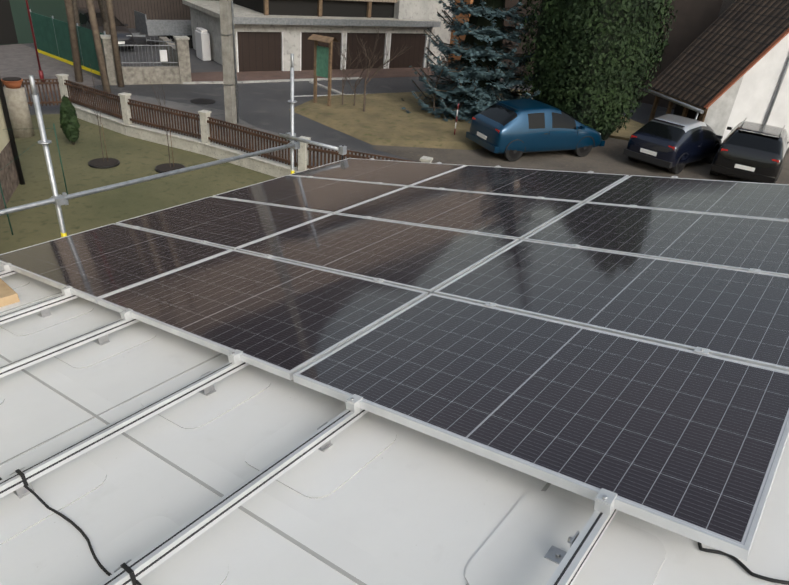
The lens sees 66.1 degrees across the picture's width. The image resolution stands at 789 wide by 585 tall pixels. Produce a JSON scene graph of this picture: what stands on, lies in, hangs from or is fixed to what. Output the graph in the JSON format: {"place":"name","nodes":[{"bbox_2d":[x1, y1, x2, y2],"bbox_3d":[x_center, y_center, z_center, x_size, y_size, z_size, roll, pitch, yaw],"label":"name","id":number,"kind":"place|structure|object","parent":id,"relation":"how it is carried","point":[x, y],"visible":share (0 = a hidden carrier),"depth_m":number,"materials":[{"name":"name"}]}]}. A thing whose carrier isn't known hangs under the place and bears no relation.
{"place":"outdoors","nodes":[
{"label":"outdoors","id":0,"kind":"place"},
{"bbox_2d":[0,78,24,209],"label":"house","id":1,"kind":"structure","parent":0,"point":[11,176],"depth_m":12.70,"materials":[{"name":"paint"}]},
{"bbox_2d":[0,114,296,253],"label":"lawn","id":2,"kind":"structure","parent":0,"point":[137,158],"depth_m":14.13,"materials":[{"name":"green plant"}]},
{"bbox_2d":[1,77,34,137],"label":"stump with flowerpot","id":3,"kind":"object","parent":2,"relation":"on","point":[17,107],"visible":0.92,"depth_m":15.87,"materials":[{"name":"beige stone"}]},
{"bbox_2d":[0,123,67,234],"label":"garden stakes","id":4,"kind":"object","parent":2,"relation":"on","point":[18,156],"visible":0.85,"depth_m":12.35,"materials":[{"name":"brown wood"}]},
{"bbox_2d":[59,95,79,144],"bbox_3d":[-8.465,-4.480,15.745,0.496,1.286,0.483,25,35,31],"label":"conifer shrub","id":5,"kind":"object","parent":2,"relation":"on","point":[69,125],"visible":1,"depth_m":15.64,"materials":[{"name":"green plant"}]},
{"bbox_2d":[73,66,119,168],"bbox_3d":[-7.069,-4.183,14.375,0.720,2.345,0.709,25,35,31],"label":"young tree","id":6,"kind":"object","parent":2,"relation":"on","point":[102,163],"visible":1,"depth_m":14.75,"materials":[{"name":"brown plant"}]},
{"bbox_2d":[149,79,185,172],"bbox_3d":[-5.468,-3.965,14.479,0.743,2.121,0.709,25,35,31],"label":"young tree","id":7,"kind":"object","parent":2,"relation":"on","point":[165,167],"visible":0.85,"depth_m":14.85,"materials":[{"name":"brown plant"}]},
{"bbox_2d":[0,54,346,236],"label":"scaffold guardrail","id":8,"kind":"object","parent":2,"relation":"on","point":[57,200],"visible":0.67,"depth_m":6.14,"materials":[{"name":"grey metal"}]},
{"bbox_2d":[1,74,432,177],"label":"garden fence","id":9,"kind":"object","parent":2,"relation":"on","point":[128,126],"visible":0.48,"depth_m":16.16,"materials":[{"name":"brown wood"}]},
{"bbox_2d":[191,67,456,82],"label":"sidewalk","id":10,"kind":"structure","parent":0,"point":[301,74],"depth_m":26.91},
{"bbox_2d":[23,28,673,165],"bbox_3d":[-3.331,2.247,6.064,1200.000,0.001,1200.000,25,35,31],"label":"asphalt ground","id":11,"kind":"structure","parent":0,"point":[265,106],"depth_m":22.56,"materials":[{"name":"grey asphalt"}]},
{"bbox_2d":[0,0,67,44],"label":"green shed","id":12,"kind":"structure","parent":11,"relation":"on","point":[15,27],"depth_m":27.57,"materials":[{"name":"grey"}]},
{"bbox_2d":[0,44,101,93],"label":"side street cobble","id":13,"kind":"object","parent":11,"relation":"on","point":[19,60],"depth_m":23.78,"materials":[{"name":"grey stone"}]},
{"bbox_2d":[25,0,44,81],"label":"red pole","id":14,"kind":"object","parent":13,"relation":"on","point":[41,75],"visible":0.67,"depth_m":21.17,"materials":[{"name":"red metal"}]},
{"bbox_2d":[29,9,105,74],"bbox_3d":[-13.120,-10.068,24.384,6.444,1.700,0.120,27,36,33],"label":"green screen fence","id":15,"kind":"object","parent":11,"relation":"on","point":[52,37],"visible":0.75,"depth_m":24.68,"materials":[{"name":"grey fabric"}]},
{"bbox_2d":[72,0,79,25],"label":"bare tree","id":16,"kind":"object","parent":11,"relation":"on","point":[75,8],"visible":0.3,"depth_m":26.30,"materials":[{"name":"brown plant"}]},
{"bbox_2d":[65,0,110,92],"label":"wooden a-frame pole","id":17,"kind":"object","parent":11,"relation":"on","point":[96,39],"visible":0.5,"depth_m":20.97,"materials":[{"name":"brown wood"}]},
{"bbox_2d":[66,7,135,48],"bbox_3d":[-14.181,-12.720,29.058,2.050,1.496,4.970,-20,38,-37],"label":"pickup car","id":18,"kind":"object","parent":11,"relation":"on","point":[125,36],"visible":0.4,"depth_m":28.09,"materials":[{"name":"black metal"}]},
{"bbox_2d":[97,0,110,34],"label":"bare tree","id":19,"kind":"object","parent":11,"relation":"on","point":[104,15],"visible":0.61,"depth_m":22.79,"materials":[{"name":"brown plant"}]},
{"bbox_2d":[106,0,123,86],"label":"wooden pole","id":20,"kind":"object","parent":11,"relation":"on","point":[115,47],"visible":1,"depth_m":21.37,"materials":[{"name":"brown wood"}]},
{"bbox_2d":[64,0,218,27],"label":"dark barn","id":21,"kind":"structure","parent":11,"relation":"on","point":[123,10],"depth_m":34.62,"materials":[{"name":"brown wood"}]},
{"bbox_2d":[100,35,191,84],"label":"stone wall with railing","id":22,"kind":"structure","parent":11,"relation":"on","point":[174,67],"depth_m":22.74,"materials":[{"name":"stone"}]},
{"bbox_2d":[132,10,192,47],"bbox_3d":[-11.545,-13.169,30.290,4.744,1.500,2.120,-18,37,-35],"label":"flatbed trailer","id":23,"kind":"object","parent":11,"relation":"on","point":[168,29],"visible":0.54,"depth_m":29.83,"materials":[{"name":"grey metal"}]},
{"bbox_2d":[190,98,214,103],"bbox_3d":[-6.698,-6.686,21.191,0.840,0.020,0.840,25,35,31],"label":"manhole cover","id":24,"kind":"object","parent":11,"relation":"on","point":[202,101],"visible":1,"depth_m":21.15,"materials":[{"name":"grey metal"}]},
{"bbox_2d":[195,27,210,60],"bbox_3d":[-8.805,-11.418,27.837,0.400,1.325,1.000,-14,35,-30],"label":"tarp-covered stack","id":25,"kind":"object","parent":11,"relation":"on","point":[202,40],"visible":1,"depth_m":27.56,"materials":[{"name":"white plastic"}]},
{"bbox_2d":[79,95,411,163],"bbox_3d":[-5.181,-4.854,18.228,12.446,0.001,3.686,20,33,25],"label":"picket fence","id":26,"kind":"object","parent":11,"relation":"on","point":[219,114],"visible":0.25,"depth_m":18.91,"materials":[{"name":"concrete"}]},
{"bbox_2d":[219,0,238,124],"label":"concrete utility pole","id":27,"kind":"object","parent":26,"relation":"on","point":[229,62],"visible":0.96,"depth_m":18.07,"materials":[{"name":"grey concrete"}]},
{"bbox_2d":[183,77,361,94],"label":"kerb stones","id":28,"kind":"object","parent":11,"relation":"on","point":[311,80],"visible":0.65,"depth_m":24.75,"materials":[{"name":"grey concrete"}]},
{"bbox_2d":[182,0,440,71],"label":"garage row","id":29,"kind":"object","parent":11,"relation":"on","point":[263,42],"visible":0.65,"depth_m":27.55,"materials":[{"name":"plaster"},{"name":"concrete"},{"name":"wood"}]},
{"bbox_2d":[233,0,394,17],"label":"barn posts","id":30,"kind":"object","parent":29,"relation":"on","point":[334,8],"visible":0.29,"depth_m":27.60,"materials":[{"name":"brown wood"}]},
{"bbox_2d":[343,0,396,2],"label":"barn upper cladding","id":31,"kind":"structure","parent":29,"relation":"on","point":[394,1],"depth_m":28.46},
{"bbox_2d":[294,94,350,96],"bbox_3d":[-0.652,-8.051,24.566,7.247,0.004,0.140,-11,33,-26],"label":"road marking","id":32,"kind":"object","parent":11,"relation":"on","point":[317,95],"depth_m":23.34,"materials":[{"name":"paint"}]},
{"bbox_2d":[394,0,454,65],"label":"grey outbuilding","id":33,"kind":"structure","parent":11,"relation":"on","point":[418,9],"depth_m":29.91,"materials":[{"name":"paint"}]},
{"bbox_2d":[448,0,473,68],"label":"orange shed boards","id":34,"kind":"object","parent":11,"relation":"on","point":[462,37],"depth_m":30.48,"materials":[{"name":"grey wood"}]},
{"bbox_2d":[501,0,735,109],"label":"house","id":35,"kind":"structure","parent":11,"relation":"on","point":[695,19],"depth_m":25.68,"materials":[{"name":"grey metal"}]},
{"bbox_2d":[646,34,668,62],"bbox_3d":[12.237,-11.893,28.192,4.720,5.446,4.903,-12,34,-28],"label":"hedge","id":36,"kind":"object","parent":11,"relation":"on","point":[667,43],"depth_m":26.30,"materials":[{"name":"green plant"}]},
{"bbox_2d":[644,75,743,139],"bbox_3d":[10.795,-7.239,22.215,1.432,2.770,3.600,-2,30,-12],"label":"carport lean to","id":37,"kind":"object","parent":11,"relation":"on","point":[715,116],"visible":0.35,"depth_m":21.22,"materials":[{"name":"white paint"}]},
{"bbox_2d":[289,89,644,149],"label":"verge grass","id":38,"kind":"structure","parent":0,"point":[384,119],"depth_m":20.67,"materials":[{"name":"brown plant"}]},
{"bbox_2d":[308,34,337,105],"bbox_3d":[-2.521,-7.780,21.276,0.944,2.300,0.560,21,33,26],"label":"notice board","id":39,"kind":"object","parent":38,"relation":"on","point":[322,61],"visible":1,"depth_m":21.09,"materials":[{"name":"brown wood"}]},
{"bbox_2d":[333,42,365,104],"bbox_3d":[-1.667,-7.788,21.558,1.298,2.174,1.002,5,30,-1],"label":"bare tree","id":40,"kind":"object","parent":38,"relation":"on","point":[346,65],"visible":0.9,"depth_m":21.35,"materials":[{"name":"brown plant"}]},
{"bbox_2d":[342,48,376,105],"bbox_3d":[-1.276,-7.660,21.584,0.887,1.991,1.324,25,35,31],"label":"bare tree","id":41,"kind":"object","parent":38,"relation":"on","point":[358,78],"visible":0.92,"depth_m":21.53,"materials":[{"name":"brown plant"}]},
{"bbox_2d":[356,27,411,111],"bbox_3d":[-0.524,-7.602,20.829,1.902,2.756,1.073,20,33,24],"label":"bare tree","id":42,"kind":"object","parent":38,"relation":"on","point":[365,83],"visible":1,"depth_m":20.70,"materials":[{"name":"brown plant"}]},
{"bbox_2d":[418,56,448,114],"bbox_3d":[1.351,-7.340,21.270,0.593,2.168,1.478,-13,34,-29],"label":"bare tree","id":43,"kind":"object","parent":38,"relation":"on","point":[447,64],"visible":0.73,"depth_m":21.32,"materials":[{"name":"brown plant"}]},
{"bbox_2d":[454,103,458,134],"bbox_3d":[1.984,-5.550,19.409,0.037,1.000,0.037,12,30,12],"label":"marker stake","id":44,"kind":"object","parent":38,"relation":"on","point":[456,118],"visible":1,"depth_m":19.38,"materials":[{"name":"red"}]},
{"bbox_2d":[401,0,540,122],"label":"blue spruce tree","id":45,"kind":"object","parent":38,"relation":"on","point":[474,85],"visible":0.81,"depth_m":20.90,"materials":[{"name":"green plant"}]},
{"bbox_2d":[515,0,677,139],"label":"thuja tree","id":46,"kind":"object","parent":38,"relation":"on","point":[590,59],"visible":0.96,"depth_m":18.75,"materials":[{"name":"green plant"}]},
{"bbox_2d":[372,138,788,183],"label":"parking gravel","id":47,"kind":"structure","parent":0,"point":[608,157],"depth_m":18.24,"materials":[{"name":"gravel"},{"name":"stone"}]},
{"bbox_2d":[466,99,604,160],"bbox_3d":[4.481,-5.126,18.750,4.170,1.496,2.030,-9,32,-23],"label":"blue car","id":48,"kind":"object","parent":47,"relation":"on","point":[512,130],"visible":1,"depth_m":17.90,"materials":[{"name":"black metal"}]},
{"bbox_2d":[623,114,722,173],"bbox_3d":[8.938,-4.808,18.996,3.800,1.416,1.860,-20,38,-37],"label":"dark blue car","id":49,"kind":"object","parent":47,"relation":"on","point":[674,144],"visible":0.98,"depth_m":18.01,"materials":[{"name":"blue metal"}]},
{"bbox_2d":[710,118,788,183],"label":"car","id":50,"kind":"object","parent":47,"relation":"on","point":[753,151],"visible":1,"depth_m":17.34,"materials":[{"name":"black metal"}]},
{"bbox_2d":[722,33,788,141],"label":"house walls","id":51,"kind":"structure","parent":0,"point":[758,88],"depth_m":21.08,"materials":[{"name":"white paint"}]},
{"bbox_2d":[648,0,788,110],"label":"house roof","id":52,"kind":"structure","parent":51,"relation":"on","point":[723,53],"depth_m":21.45,"materials":[{"name":"brown tile"}]},
{"bbox_2d":[764,58,788,123],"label":"house downpipe","id":53,"kind":"object","parent":51,"relation":"attached to","point":[776,92],"visible":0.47,"depth_m":21.05,"materials":[{"name":"grey metal"}]},
{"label":"extension walls","id":54,"kind":"object","parent":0,"visible":0},
{"bbox_2d":[0,266,788,584],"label":"roof slab","id":55,"kind":"structure","parent":54,"relation":"on","point":[408,506],"depth_m":2.06,"materials":[{"name":"white concrete"}]},
{"bbox_2d":[0,278,19,306],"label":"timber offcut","id":56,"kind":"object","parent":55,"relation":"on","point":[8,295],"visible":1,"depth_m":4.05,"materials":[{"name":"beige wood"}]},
{"bbox_2d":[10,300,578,572],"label":"mounting brackets","id":57,"kind":"object","parent":55,"relation":"on","point":[554,554],"visible":0.19,"depth_m":2.18,"materials":[{"name":"grey metal"}]},
{"bbox_2d":[0,270,617,584],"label":"mounting rails","id":58,"kind":"object","parent":55,"relation":"attached to","point":[566,571],"depth_m":2.14,"materials":[{"name":"metal"}]},
{"bbox_2d":[0,223,231,303],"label":"solar panel","id":59,"kind":"object","parent":58,"relation":"attached to","point":[93,265],"visible":0.79,"depth_m":4.34,"materials":[{"name":"glass"}]},
{"bbox_2d":[116,196,331,249],"bbox_3d":[-1.487,-0.621,5.190,1.700,0.036,1.000,13,28,37],"label":"solar panel","id":60,"kind":"object","parent":58,"relation":"on","point":[226,223],"visible":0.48,"depth_m":5.08,"materials":[{"name":"glass"}]},
{"bbox_2d":[97,250,427,379],"bbox_3d":[-0.790,0.035,3.434,1.700,0.036,1.000,13,28,37],"label":"solar panel","id":61,"kind":"object","parent":58,"relation":"attached to","point":[284,319],"visible":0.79,"depth_m":3.27,"materials":[{"name":"glass"}]},
{"bbox_2d":[212,175,406,213],"bbox_3d":[-0.849,-0.971,5.905,1.700,0.036,1.000,13,28,37],"label":"solar panel","id":62,"kind":"object","parent":58,"relation":"on","point":[332,196],"visible":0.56,"depth_m":5.81,"materials":[{"name":"glass"}]},
{"bbox_2d":[236,213,518,293],"bbox_3d":[-0.152,-0.315,4.149,1.700,0.036,1.000,13,28,37],"label":"solar panel","id":63,"kind":"object","parent":58,"relation":"on","point":[429,260],"visible":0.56,"depth_m":4.02,"materials":[{"name":"glass"}]},
{"bbox_2d":[290,158,465,186],"bbox_3d":[-0.211,-1.321,6.620,1.700,0.036,1.000,13,28,37],"label":"solar panel","id":64,"kind":"object","parent":58,"relation":"on","point":[402,173],"visible":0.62,"depth_m":6.54,"materials":[{"name":"glass"}]},
{"bbox_2d":[1,158,788,515],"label":"panel clamps","id":65,"kind":"object","parent":58,"relation":"attached to","point":[603,500],"visible":0.83,"depth_m":2.75,"materials":[{"name":"metal"}]},
{"bbox_2d":[336,186,581,240],"bbox_3d":[0.486,-0.664,4.864,1.700,0.036,1.000,13,28,37],"label":"solar panel","id":66,"kind":"object","parent":58,"relation":"on","point":[517,217],"visible":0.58,"depth_m":4.75,"materials":[{"name":"glass"}]},
{"bbox_2d":[411,165,628,203],"bbox_3d":[1.124,-1.014,5.579,1.700,0.036,1.000,13,28,37],"label":"solar panel","id":67,"kind":"object","parent":58,"relation":"on","point":[583,187],"visible":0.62,"depth_m":5.48,"materials":[{"name":"glass"}]},
{"bbox_2d":[293,293,788,560],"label":"solar panel","id":68,"kind":"object","parent":58,"relation":"attached to","point":[690,444],"visible":0.96,"depth_m":2.18,"materials":[{"name":"glass"}]},
{"bbox_2d":[433,240,788,371],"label":"solar panel","id":69,"kind":"object","parent":58,"relation":"on","point":[737,314],"visible":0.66,"depth_m":3.00,"materials":[{"name":"glass"}]},
{"bbox_2d":[523,202,788,275],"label":"solar panel","id":70,"kind":"object","parent":58,"relation":"on","point":[736,242],"visible":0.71,"depth_m":3.81,"materials":[{"name":"glass"}]},
{"bbox_2d":[586,175,788,219],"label":"solar panel","id":71,"kind":"object","parent":58,"relation":"on","point":[751,199],"visible":0.74,"depth_m":4.59,"materials":[{"name":"glass"}]},
{"bbox_2d":[0,274,665,584],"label":"roof membrane patches","id":72,"kind":"object","parent":55,"relation":"on","point":[530,531],"visible":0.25,"depth_m":2.06,"materials":[{"name":"white plastic"}]},
{"bbox_2d":[0,469,788,584],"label":"electrical cables","id":73,"kind":"object","parent":55,"relation":"on","point":[128,570],"visible":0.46,"depth_m":1.70,"materials":[{"name":"black plastic"}]}
]}

